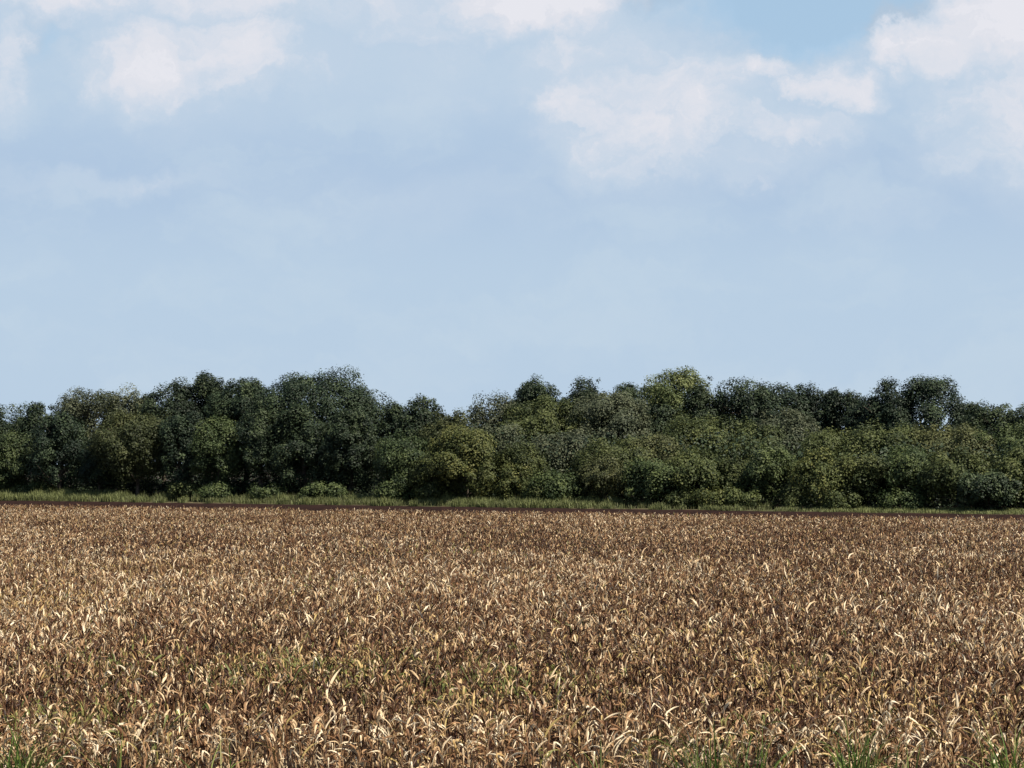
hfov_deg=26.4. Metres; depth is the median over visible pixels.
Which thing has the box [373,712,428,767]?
corn plant
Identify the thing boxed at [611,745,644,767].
corn plant
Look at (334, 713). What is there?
corn plant
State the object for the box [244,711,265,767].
corn plant
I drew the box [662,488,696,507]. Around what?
bush
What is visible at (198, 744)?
corn plant
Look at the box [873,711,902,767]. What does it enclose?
corn plant
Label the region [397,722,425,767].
corn plant
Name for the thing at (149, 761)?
corn plant
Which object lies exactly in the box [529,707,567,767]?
corn plant
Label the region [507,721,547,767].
corn plant
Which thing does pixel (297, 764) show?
corn plant
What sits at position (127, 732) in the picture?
corn plant
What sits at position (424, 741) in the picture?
corn plant
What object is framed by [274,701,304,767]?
corn plant
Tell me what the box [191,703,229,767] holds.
corn plant
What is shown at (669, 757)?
corn plant
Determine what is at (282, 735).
corn plant
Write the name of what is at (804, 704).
corn plant
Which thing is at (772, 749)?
corn plant
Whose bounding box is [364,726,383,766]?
corn plant
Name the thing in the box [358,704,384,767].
corn plant
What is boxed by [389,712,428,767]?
corn plant
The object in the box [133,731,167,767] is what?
corn plant
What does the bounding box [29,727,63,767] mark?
corn plant
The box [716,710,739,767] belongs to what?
corn plant
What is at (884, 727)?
corn plant
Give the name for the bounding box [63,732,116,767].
corn plant
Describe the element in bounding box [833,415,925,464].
tree
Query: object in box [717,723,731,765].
corn plant
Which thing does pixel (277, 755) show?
corn plant
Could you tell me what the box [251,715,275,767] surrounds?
corn plant
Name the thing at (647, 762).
corn plant
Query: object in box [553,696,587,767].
corn plant
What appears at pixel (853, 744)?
corn plant
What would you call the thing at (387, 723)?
corn plant
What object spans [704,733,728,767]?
corn plant
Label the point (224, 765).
corn plant
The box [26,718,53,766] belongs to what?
corn plant
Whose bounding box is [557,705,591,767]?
corn plant
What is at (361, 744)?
corn plant
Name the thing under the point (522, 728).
corn plant
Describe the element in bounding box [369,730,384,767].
corn plant
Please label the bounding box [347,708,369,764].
corn plant
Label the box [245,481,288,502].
bush
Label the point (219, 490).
bush
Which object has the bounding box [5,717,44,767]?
corn plant
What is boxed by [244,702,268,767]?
corn plant
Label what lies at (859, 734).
corn plant
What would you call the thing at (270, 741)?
corn plant
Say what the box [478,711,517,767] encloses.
corn plant
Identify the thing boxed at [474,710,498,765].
corn plant
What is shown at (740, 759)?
corn plant
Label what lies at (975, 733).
corn plant
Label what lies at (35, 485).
bush
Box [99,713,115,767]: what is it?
corn plant
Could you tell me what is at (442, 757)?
corn plant
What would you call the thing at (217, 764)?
corn plant
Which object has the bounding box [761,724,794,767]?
corn plant
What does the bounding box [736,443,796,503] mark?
bush
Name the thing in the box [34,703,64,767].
corn plant
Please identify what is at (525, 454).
tree
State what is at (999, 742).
corn plant
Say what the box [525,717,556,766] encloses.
corn plant
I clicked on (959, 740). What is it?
corn plant
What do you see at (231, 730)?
corn plant
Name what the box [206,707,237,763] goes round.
corn plant
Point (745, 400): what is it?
tree
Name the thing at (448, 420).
tree
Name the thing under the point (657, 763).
corn plant
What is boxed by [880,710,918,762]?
corn plant
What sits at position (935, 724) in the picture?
corn plant
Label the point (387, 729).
corn plant
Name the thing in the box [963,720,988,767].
corn plant
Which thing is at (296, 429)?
tree
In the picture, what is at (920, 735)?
corn plant
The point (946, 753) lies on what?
corn plant
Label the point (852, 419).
tree
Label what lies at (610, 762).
corn plant
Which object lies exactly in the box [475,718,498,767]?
corn plant
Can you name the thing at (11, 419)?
tree
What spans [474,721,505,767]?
corn plant
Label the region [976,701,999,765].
corn plant
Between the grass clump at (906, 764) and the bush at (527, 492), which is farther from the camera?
the bush at (527, 492)
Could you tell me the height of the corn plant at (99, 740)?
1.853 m
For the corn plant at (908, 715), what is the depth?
44.92 m
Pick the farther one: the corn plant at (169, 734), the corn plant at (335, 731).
the corn plant at (335, 731)
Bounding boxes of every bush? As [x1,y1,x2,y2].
[13,477,57,493]
[166,480,202,500]
[192,481,240,501]
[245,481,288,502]
[294,480,349,499]
[372,477,414,499]
[390,464,423,500]
[490,461,531,498]
[519,478,550,499]
[523,467,587,501]
[575,451,629,498]
[618,454,679,504]
[661,445,723,497]
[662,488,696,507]
[686,484,736,508]
[713,483,764,508]
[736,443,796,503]
[773,481,816,508]
[784,444,861,505]
[820,489,865,508]
[835,450,907,506]
[874,485,930,510]
[877,442,941,507]
[919,444,999,506]
[949,469,1022,509]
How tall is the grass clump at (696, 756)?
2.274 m
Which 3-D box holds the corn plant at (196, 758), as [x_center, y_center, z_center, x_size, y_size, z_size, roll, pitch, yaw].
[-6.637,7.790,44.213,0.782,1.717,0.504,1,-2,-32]
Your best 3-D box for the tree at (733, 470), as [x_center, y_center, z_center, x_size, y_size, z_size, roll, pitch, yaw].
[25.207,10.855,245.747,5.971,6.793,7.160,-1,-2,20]
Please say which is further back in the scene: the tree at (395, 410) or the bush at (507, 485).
the tree at (395, 410)
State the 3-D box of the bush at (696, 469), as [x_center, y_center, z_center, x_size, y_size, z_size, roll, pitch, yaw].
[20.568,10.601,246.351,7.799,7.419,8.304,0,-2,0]
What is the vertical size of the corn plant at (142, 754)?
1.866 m
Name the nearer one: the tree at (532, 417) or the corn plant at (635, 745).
the corn plant at (635, 745)
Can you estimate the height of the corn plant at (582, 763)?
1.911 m
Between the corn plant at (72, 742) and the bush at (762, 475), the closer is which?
the corn plant at (72, 742)
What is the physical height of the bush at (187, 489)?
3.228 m
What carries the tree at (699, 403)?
on the ground at (468, 508)
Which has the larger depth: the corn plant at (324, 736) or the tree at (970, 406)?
the tree at (970, 406)
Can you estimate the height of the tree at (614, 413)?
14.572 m
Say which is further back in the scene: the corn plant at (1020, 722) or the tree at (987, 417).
the tree at (987, 417)
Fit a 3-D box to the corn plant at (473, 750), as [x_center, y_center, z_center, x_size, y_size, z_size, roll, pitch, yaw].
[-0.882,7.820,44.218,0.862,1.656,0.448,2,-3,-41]
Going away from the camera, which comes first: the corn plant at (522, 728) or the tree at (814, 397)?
the corn plant at (522, 728)
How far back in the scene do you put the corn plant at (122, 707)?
45.05 m
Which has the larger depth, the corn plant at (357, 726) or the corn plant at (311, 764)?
the corn plant at (357, 726)
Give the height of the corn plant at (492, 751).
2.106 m
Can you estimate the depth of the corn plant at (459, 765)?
44.93 m
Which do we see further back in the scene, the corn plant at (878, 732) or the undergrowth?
the undergrowth
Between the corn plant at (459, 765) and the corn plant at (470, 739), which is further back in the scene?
the corn plant at (459, 765)
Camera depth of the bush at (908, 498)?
230.45 m
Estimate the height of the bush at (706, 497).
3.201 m
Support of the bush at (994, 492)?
on the ground at (468, 508)
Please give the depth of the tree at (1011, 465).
226.08 m
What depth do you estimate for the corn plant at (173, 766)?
43.19 m
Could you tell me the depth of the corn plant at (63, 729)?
45.06 m
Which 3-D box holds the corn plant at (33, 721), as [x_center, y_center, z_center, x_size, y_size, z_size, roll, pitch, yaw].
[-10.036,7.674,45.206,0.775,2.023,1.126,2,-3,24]
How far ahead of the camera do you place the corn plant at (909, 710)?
45.84 m
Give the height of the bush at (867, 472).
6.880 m
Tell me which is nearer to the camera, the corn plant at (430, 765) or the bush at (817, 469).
the corn plant at (430, 765)
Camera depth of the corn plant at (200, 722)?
45.65 m
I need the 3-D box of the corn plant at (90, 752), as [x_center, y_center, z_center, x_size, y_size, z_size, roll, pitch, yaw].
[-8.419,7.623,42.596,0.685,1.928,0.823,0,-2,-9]
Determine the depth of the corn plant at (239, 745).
43.49 m
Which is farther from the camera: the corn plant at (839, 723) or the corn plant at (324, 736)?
the corn plant at (839, 723)
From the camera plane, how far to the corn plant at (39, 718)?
43.54 m
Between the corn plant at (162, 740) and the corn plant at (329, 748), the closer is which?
the corn plant at (162, 740)
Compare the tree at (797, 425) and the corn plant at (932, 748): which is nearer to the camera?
the corn plant at (932, 748)
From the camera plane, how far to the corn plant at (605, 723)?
43.97 m
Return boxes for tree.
[0,404,31,481]
[0,406,15,435]
[0,430,33,489]
[13,401,64,478]
[21,410,88,491]
[46,382,143,484]
[76,438,121,491]
[81,409,184,496]
[99,392,154,494]
[134,377,199,483]
[155,409,203,493]
[170,369,239,482]
[185,414,253,484]
[201,376,269,495]
[233,394,285,487]
[259,365,383,493]
[259,400,334,494]
[316,406,382,496]
[340,384,391,493]
[371,430,429,482]
[374,399,407,447]
[393,393,445,448]
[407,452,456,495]
[414,408,491,492]
[419,423,501,498]
[465,389,520,449]
[480,420,526,478]
[491,394,596,469]
[492,439,550,495]
[508,374,570,421]
[518,422,603,483]
[561,375,600,426]
[561,388,660,443]
[566,434,658,502]
[611,431,697,501]
[613,381,646,403]
[637,365,717,425]
[642,397,686,435]
[650,410,742,458]
[679,383,717,429]
[706,375,773,432]
[710,416,795,486]
[711,450,753,492]
[739,378,820,433]
[754,405,820,455]
[792,426,890,463]
[793,382,844,435]
[813,387,862,433]
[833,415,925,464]
[840,395,877,449]
[858,376,916,434]
[875,373,968,432]
[906,421,1001,493]
[945,418,1023,465]
[946,401,980,425]
[959,399,1016,445]
[990,446,1023,508]
[1000,439,1023,476]
[1002,404,1023,441]
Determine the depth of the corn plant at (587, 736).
44.11 m
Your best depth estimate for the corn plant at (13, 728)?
43.48 m
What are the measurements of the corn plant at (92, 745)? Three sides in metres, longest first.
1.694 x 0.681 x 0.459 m
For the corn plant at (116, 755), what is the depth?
42.73 m
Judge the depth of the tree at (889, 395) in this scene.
269.15 m
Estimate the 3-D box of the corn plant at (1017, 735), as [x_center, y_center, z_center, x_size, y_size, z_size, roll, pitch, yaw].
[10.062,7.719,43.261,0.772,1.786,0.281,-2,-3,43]
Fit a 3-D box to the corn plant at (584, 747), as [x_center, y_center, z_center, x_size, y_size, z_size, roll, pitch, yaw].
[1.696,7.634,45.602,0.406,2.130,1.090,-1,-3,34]
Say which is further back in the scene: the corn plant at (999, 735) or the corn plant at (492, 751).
the corn plant at (999, 735)
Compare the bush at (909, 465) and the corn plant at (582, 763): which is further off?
the bush at (909, 465)
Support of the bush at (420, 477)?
on the ground at (468, 508)
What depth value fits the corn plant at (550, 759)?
44.66 m
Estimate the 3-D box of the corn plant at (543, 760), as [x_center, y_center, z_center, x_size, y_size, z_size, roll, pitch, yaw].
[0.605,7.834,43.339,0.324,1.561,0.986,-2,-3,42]
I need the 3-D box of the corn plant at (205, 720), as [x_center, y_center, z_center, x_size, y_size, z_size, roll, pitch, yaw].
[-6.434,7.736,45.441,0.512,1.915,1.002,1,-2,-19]
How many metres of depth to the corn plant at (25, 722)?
44.94 m
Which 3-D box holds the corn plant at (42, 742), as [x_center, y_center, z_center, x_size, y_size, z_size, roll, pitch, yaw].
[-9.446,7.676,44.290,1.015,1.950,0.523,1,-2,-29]
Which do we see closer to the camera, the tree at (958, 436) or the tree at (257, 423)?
the tree at (958, 436)
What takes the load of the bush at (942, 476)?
on the ground at (468, 508)
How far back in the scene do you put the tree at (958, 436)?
246.41 m
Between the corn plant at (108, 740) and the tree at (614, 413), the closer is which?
the corn plant at (108, 740)
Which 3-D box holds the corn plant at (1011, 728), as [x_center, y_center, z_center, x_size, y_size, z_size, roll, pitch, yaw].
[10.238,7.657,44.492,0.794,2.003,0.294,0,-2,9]
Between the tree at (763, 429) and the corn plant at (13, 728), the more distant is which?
the tree at (763, 429)
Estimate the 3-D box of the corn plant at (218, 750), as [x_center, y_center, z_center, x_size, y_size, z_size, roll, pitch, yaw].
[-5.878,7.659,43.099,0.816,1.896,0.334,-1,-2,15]
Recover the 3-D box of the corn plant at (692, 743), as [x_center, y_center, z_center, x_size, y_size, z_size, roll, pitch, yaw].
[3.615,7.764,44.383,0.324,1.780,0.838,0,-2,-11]
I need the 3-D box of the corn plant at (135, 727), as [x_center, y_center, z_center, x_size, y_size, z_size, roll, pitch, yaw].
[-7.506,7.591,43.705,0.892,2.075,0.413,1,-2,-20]
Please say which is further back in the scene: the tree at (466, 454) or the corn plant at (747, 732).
the tree at (466, 454)
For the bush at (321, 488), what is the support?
on the ground at (468, 508)
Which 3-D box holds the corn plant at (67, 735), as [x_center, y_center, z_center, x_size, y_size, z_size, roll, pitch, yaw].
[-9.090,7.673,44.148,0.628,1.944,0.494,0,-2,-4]
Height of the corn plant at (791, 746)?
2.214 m
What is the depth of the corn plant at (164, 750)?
44.55 m
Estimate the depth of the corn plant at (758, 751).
42.62 m
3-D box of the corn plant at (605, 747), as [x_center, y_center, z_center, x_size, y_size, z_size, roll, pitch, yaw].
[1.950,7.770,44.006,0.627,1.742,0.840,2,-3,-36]
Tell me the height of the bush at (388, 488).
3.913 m
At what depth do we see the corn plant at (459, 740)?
43.65 m
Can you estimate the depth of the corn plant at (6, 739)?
43.77 m
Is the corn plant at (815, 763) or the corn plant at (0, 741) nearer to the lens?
the corn plant at (815, 763)
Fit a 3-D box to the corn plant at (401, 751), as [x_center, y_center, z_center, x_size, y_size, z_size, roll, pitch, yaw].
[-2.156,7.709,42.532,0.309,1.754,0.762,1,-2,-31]
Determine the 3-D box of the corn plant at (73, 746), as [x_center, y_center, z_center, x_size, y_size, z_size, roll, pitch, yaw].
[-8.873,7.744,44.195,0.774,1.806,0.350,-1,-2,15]
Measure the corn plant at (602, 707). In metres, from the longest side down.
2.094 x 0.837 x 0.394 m
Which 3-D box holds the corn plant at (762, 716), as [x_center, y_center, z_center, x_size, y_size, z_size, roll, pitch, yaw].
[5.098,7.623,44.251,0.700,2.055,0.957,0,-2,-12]
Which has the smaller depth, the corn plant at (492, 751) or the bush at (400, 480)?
the corn plant at (492, 751)
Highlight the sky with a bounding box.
[0,0,1023,463]
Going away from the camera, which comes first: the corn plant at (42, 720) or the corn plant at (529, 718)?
the corn plant at (42, 720)
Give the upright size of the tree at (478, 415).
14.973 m
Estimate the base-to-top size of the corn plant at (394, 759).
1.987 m
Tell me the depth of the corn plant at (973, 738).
43.98 m
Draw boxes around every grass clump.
[0,708,78,767]
[74,732,155,767]
[173,719,243,767]
[566,738,647,767]
[633,707,782,767]
[680,719,803,767]
[807,708,922,767]
[872,731,922,767]
[950,710,1023,767]
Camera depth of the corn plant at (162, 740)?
43.88 m
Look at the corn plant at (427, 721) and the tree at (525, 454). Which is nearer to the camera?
the corn plant at (427, 721)
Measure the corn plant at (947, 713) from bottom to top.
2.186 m
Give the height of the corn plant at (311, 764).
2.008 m
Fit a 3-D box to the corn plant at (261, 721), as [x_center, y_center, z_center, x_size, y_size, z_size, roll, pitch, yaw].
[-5.293,7.706,44.267,1.202,1.888,0.556,-2,-3,39]
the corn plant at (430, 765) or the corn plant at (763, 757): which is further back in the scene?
the corn plant at (430, 765)
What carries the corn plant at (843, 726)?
on the ground at (468, 508)
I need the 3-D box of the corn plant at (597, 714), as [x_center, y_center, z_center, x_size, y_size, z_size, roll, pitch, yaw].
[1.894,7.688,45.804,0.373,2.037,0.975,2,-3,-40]
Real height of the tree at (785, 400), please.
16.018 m
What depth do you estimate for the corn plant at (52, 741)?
44.61 m
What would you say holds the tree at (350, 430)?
on the ground at (468, 508)
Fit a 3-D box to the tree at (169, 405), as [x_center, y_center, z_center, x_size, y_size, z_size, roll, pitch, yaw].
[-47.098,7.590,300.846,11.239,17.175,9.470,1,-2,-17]
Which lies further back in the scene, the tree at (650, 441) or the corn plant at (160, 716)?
the tree at (650, 441)
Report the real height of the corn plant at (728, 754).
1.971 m
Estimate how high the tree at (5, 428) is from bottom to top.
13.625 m
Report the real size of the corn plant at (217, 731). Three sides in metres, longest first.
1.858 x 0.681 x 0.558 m
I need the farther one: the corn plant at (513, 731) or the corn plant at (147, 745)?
the corn plant at (513, 731)
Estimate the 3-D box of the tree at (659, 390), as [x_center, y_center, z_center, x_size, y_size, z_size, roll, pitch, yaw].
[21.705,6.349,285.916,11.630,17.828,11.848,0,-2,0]
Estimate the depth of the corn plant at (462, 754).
42.92 m
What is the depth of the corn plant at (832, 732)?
43.84 m
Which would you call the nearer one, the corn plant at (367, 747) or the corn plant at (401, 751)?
the corn plant at (401, 751)
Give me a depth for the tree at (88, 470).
291.42 m
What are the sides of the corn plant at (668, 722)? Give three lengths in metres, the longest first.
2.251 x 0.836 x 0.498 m
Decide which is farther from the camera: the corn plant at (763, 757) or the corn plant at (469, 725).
the corn plant at (469, 725)
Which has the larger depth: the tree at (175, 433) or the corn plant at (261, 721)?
the tree at (175, 433)
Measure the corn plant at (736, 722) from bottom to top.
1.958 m
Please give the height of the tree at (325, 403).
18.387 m
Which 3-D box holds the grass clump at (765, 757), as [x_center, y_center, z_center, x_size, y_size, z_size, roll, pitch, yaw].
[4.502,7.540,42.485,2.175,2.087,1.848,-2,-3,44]
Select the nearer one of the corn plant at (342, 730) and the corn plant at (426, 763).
the corn plant at (426, 763)
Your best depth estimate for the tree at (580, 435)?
265.92 m
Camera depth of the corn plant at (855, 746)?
42.76 m
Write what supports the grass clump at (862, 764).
on the ground at (468, 508)
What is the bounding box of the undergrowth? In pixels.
[0,418,1023,509]
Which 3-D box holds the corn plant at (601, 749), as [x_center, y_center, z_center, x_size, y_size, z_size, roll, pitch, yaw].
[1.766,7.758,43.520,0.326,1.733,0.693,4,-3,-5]
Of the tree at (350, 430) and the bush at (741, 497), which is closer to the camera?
the bush at (741, 497)
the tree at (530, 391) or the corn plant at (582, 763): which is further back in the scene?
the tree at (530, 391)
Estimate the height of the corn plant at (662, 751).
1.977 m
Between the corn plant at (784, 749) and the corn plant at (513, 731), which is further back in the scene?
the corn plant at (513, 731)
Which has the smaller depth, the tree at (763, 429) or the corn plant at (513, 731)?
the corn plant at (513, 731)
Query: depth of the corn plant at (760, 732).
44.88 m
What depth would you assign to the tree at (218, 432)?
282.11 m
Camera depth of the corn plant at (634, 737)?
45.57 m
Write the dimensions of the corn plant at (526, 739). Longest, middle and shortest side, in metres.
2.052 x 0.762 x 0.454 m
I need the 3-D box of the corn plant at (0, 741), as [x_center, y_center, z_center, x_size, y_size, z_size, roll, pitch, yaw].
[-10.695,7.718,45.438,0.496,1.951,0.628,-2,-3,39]
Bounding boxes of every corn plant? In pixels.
[0,707,36,767]
[0,708,7,762]
[0,710,24,767]
[0,719,12,767]
[0,725,28,765]
[3,708,53,762]
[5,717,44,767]
[8,708,40,766]
[8,708,47,763]
[18,708,48,751]
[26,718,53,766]
[29,711,48,767]
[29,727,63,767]
[31,714,57,765]
[31,718,64,767]
[32,732,57,767]
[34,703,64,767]
[50,705,75,767]
[50,705,78,767]
[50,716,78,767]
[55,717,97,767]
[62,723,88,767]
[62,724,89,767]
[63,727,98,767]
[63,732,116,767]
[65,727,95,767]
[76,711,88,766]
[79,722,119,767]
[80,720,111,767]
[86,714,119,764]
[86,726,115,767]
[88,732,109,767]
[91,738,120,767]
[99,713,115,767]
[102,705,145,767]
[102,719,125,767]
[106,702,140,765]
[116,714,159,767]
[124,716,160,765]
[127,734,154,767]
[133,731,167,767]
[137,729,152,767]
[140,706,181,767]
[146,707,167,766]
[148,705,184,766]
[154,731,187,767]
[155,710,186,767]
[156,707,179,762]
[158,745,183,767]
[163,720,182,767]
[169,726,201,767]
[174,706,192,767]
[181,725,200,767]
[184,714,200,767]
[188,695,203,767]
[189,712,213,764]
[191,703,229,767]
[195,725,230,767]
[198,735,222,767]
[200,716,224,767]
[202,722,231,766]
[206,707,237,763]
[214,708,227,767]
[218,719,245,766]
[223,688,248,767]
[223,718,262,767]
[223,719,272,761]
[225,704,245,767]
[232,709,268,767]
[234,708,270,766]
[237,727,258,767]
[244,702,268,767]
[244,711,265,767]
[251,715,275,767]
[255,715,292,767]
[257,733,287,767]
[260,710,287,765]
[265,714,279,767]
[269,714,289,767]
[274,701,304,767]
[278,721,318,767]
[280,728,312,766]
[283,712,311,767]
[286,736,318,767]
[288,719,318,765]
[290,700,328,767]
[293,714,327,767]
[300,711,326,765]
[312,715,350,767]
[314,705,336,767]
[315,712,333,761]
[315,740,337,767]
[319,725,360,767]
[322,720,351,767]
[326,703,350,766]
[327,714,356,767]
[335,706,370,766]
[337,726,391,767]
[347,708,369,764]
[349,711,370,767]
[351,742,365,767]
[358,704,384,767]
[362,710,382,767]
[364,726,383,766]
[365,709,395,767]
[365,723,397,766]
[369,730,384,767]
[372,717,407,767]
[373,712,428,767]
[376,718,400,767]
[385,714,404,767]
[388,716,426,766]
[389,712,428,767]
[392,735,412,767]
[396,727,415,767]
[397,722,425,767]
[410,709,441,767]
[411,707,434,765]
[411,721,435,767]
[415,702,463,763]
[417,706,441,767]
[419,724,442,767]
[429,699,465,767]
[431,736,455,767]
[440,720,484,767]
[442,725,462,767]
[443,712,480,766]
[444,712,484,767]
[450,705,474,767]
[454,730,481,767]
[457,710,482,767]
[458,728,471,767]
[469,714,506,767]
[471,714,500,767]
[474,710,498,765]
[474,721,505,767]
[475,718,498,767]
[475,719,507,765]
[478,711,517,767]
[481,733,517,767]
[488,721,517,767]
[490,718,526,767]
[492,712,536,767]
[493,724,524,767]
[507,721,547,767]
[508,707,525,767]
[508,719,541,767]
[511,713,545,767]
[512,715,540,767]
[520,703,544,766]
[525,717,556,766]
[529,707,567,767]
[534,739,559,767]
[537,720,556,767]
[546,717,577,767]
[547,705,578,761]
[551,714,592,767]
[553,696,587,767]
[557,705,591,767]
[561,727,576,767]
[566,722,595,767]
[567,705,606,767]
[574,721,614,767]
[581,697,598,758]
[583,706,643,765]
[585,700,621,766]
[589,728,625,767]
[593,702,613,766]
[593,726,630,767]
[595,729,612,767]
[598,720,618,767]
[599,732,630,767]
[602,697,635,767]
[608,707,634,767]
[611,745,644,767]
[619,709,655,766]
[621,712,654,767]
[628,712,647,767]
[628,722,651,767]
[632,722,667,767]
[633,697,653,761]
[650,703,691,766]
[650,729,685,767]
[653,691,672,762]
[653,711,687,767]
[654,730,692,767]
[660,733,678,767]
[664,706,695,767]
[665,708,696,767]
[673,706,700,766]
[676,731,705,767]
[677,723,699,766]
[680,703,728,767]
[680,732,705,765]
[698,707,721,767]
[701,711,730,766]
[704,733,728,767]
[711,721,755,767]
[716,709,741,765]
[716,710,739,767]
[716,725,739,766]
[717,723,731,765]
[718,718,735,767]
[732,703,751,756]
[735,705,768,767]
[736,710,760,765]
[736,731,765,767]
[739,722,790,767]
[746,711,784,763]
[748,710,784,767]
[752,741,766,767]
[753,743,786,767]
[756,706,785,767]
[761,713,798,766]
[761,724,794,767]
[766,723,781,767]
[768,723,822,767]
[769,707,825,767]
[776,725,798,767]
[777,729,807,767]
[788,726,812,767]
[792,735,822,767]
[793,723,833,767]
[795,699,830,767]
[797,713,824,767]
[802,710,836,767]
[805,713,848,767]
[806,734,830,767]
[811,706,831,767]
[821,719,847,766]
[824,709,853,767]
[825,697,870,767]
[829,715,863,765]
[829,737,844,767]
[841,727,867,763]
[842,696,880,762]
[842,713,873,764]
[845,721,866,765]
[858,715,899,767]
[861,695,904,761]
[862,732,894,767]
[865,722,890,766]
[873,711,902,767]
[873,728,897,767]
[875,722,897,767]
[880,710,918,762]
[884,725,922,767]
[885,727,916,767]
[886,732,922,767]
[891,709,911,766]
[892,711,926,767]
[899,734,941,767]
[904,690,921,765]
[905,716,937,767]
[905,726,941,767]
[918,713,951,767]
[919,737,946,767]
[924,708,955,767]
[926,716,942,767]
[928,714,964,767]
[933,714,968,765]
[934,708,972,767]
[934,722,970,767]
[934,723,949,767]
[942,696,956,767]
[947,709,989,767]
[953,707,968,767]
[956,735,983,767]
[957,716,992,767]
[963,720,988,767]
[966,707,1007,766]
[971,730,1011,767]
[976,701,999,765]
[981,724,1008,767]
[984,715,1010,766]
[986,718,1023,767]
[987,718,1016,767]
[994,710,1023,763]
[997,709,1023,765]
[1001,720,1023,764]
[1002,731,1022,766]
[1003,729,1023,766]
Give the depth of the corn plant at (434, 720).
44.69 m
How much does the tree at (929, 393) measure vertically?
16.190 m
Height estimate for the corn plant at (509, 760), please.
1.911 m
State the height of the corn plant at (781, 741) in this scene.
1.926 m
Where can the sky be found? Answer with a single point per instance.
(451, 202)
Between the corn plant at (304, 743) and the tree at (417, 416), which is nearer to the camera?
the corn plant at (304, 743)
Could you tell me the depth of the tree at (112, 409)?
306.86 m
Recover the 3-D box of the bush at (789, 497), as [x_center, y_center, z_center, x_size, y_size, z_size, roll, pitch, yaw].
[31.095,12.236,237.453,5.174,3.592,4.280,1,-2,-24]
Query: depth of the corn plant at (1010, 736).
43.80 m
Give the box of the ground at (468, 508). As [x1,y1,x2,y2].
[0,466,1023,767]
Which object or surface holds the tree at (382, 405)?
on the ground at (468, 508)
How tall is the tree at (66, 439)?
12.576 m
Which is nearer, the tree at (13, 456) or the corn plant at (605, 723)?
the corn plant at (605, 723)
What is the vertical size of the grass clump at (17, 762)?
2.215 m
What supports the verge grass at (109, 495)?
on the ground at (468, 508)
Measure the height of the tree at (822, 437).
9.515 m
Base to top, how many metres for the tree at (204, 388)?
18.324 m
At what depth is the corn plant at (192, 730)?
44.78 m
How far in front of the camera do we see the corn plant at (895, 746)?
43.33 m
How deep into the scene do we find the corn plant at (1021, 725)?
45.31 m
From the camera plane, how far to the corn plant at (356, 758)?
43.06 m
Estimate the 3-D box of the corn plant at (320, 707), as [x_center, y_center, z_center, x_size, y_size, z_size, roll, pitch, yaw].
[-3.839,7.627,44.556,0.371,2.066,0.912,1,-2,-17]
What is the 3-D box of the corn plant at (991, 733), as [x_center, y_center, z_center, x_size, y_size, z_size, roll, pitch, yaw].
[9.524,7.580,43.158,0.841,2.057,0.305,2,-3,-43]
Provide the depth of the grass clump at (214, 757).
42.43 m
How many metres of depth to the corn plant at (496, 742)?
43.88 m
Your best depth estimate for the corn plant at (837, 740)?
42.98 m
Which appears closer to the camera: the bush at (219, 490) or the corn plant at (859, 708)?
the corn plant at (859, 708)
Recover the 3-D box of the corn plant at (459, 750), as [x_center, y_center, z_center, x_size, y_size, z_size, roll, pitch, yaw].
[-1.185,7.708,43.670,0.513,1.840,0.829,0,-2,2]
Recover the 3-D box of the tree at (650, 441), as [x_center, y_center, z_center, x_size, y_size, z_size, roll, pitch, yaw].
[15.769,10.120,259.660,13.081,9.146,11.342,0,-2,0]
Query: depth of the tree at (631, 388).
294.32 m
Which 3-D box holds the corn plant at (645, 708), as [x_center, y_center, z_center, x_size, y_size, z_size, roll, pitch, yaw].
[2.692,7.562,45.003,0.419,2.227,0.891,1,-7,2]
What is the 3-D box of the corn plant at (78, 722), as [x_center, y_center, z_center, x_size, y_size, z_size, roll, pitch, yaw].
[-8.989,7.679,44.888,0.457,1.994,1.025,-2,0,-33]
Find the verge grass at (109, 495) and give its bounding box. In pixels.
[0,485,1023,514]
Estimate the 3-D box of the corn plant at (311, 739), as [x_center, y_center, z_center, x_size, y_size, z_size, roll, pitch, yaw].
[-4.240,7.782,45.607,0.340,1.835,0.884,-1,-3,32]
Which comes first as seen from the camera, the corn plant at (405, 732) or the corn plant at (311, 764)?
the corn plant at (311, 764)
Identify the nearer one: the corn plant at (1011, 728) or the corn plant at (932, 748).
the corn plant at (1011, 728)
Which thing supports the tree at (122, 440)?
on the ground at (468, 508)
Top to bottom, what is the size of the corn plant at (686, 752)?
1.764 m
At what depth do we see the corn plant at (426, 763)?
42.95 m
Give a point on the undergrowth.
(240, 483)
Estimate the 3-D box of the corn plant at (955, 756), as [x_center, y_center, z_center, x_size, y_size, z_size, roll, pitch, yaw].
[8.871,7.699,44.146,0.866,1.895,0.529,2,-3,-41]
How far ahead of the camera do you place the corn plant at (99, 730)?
44.91 m
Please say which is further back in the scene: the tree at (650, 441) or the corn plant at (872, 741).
the tree at (650, 441)
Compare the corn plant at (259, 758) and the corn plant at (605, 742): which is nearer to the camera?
the corn plant at (605, 742)
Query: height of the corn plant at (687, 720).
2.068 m
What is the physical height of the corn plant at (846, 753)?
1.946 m
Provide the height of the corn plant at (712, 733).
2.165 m
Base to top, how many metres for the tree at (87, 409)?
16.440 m
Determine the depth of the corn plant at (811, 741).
43.41 m
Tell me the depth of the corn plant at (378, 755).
42.96 m
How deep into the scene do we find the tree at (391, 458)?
265.14 m
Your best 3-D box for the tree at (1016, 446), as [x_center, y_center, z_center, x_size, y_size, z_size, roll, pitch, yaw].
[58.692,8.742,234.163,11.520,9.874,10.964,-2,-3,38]
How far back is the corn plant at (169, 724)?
44.65 m

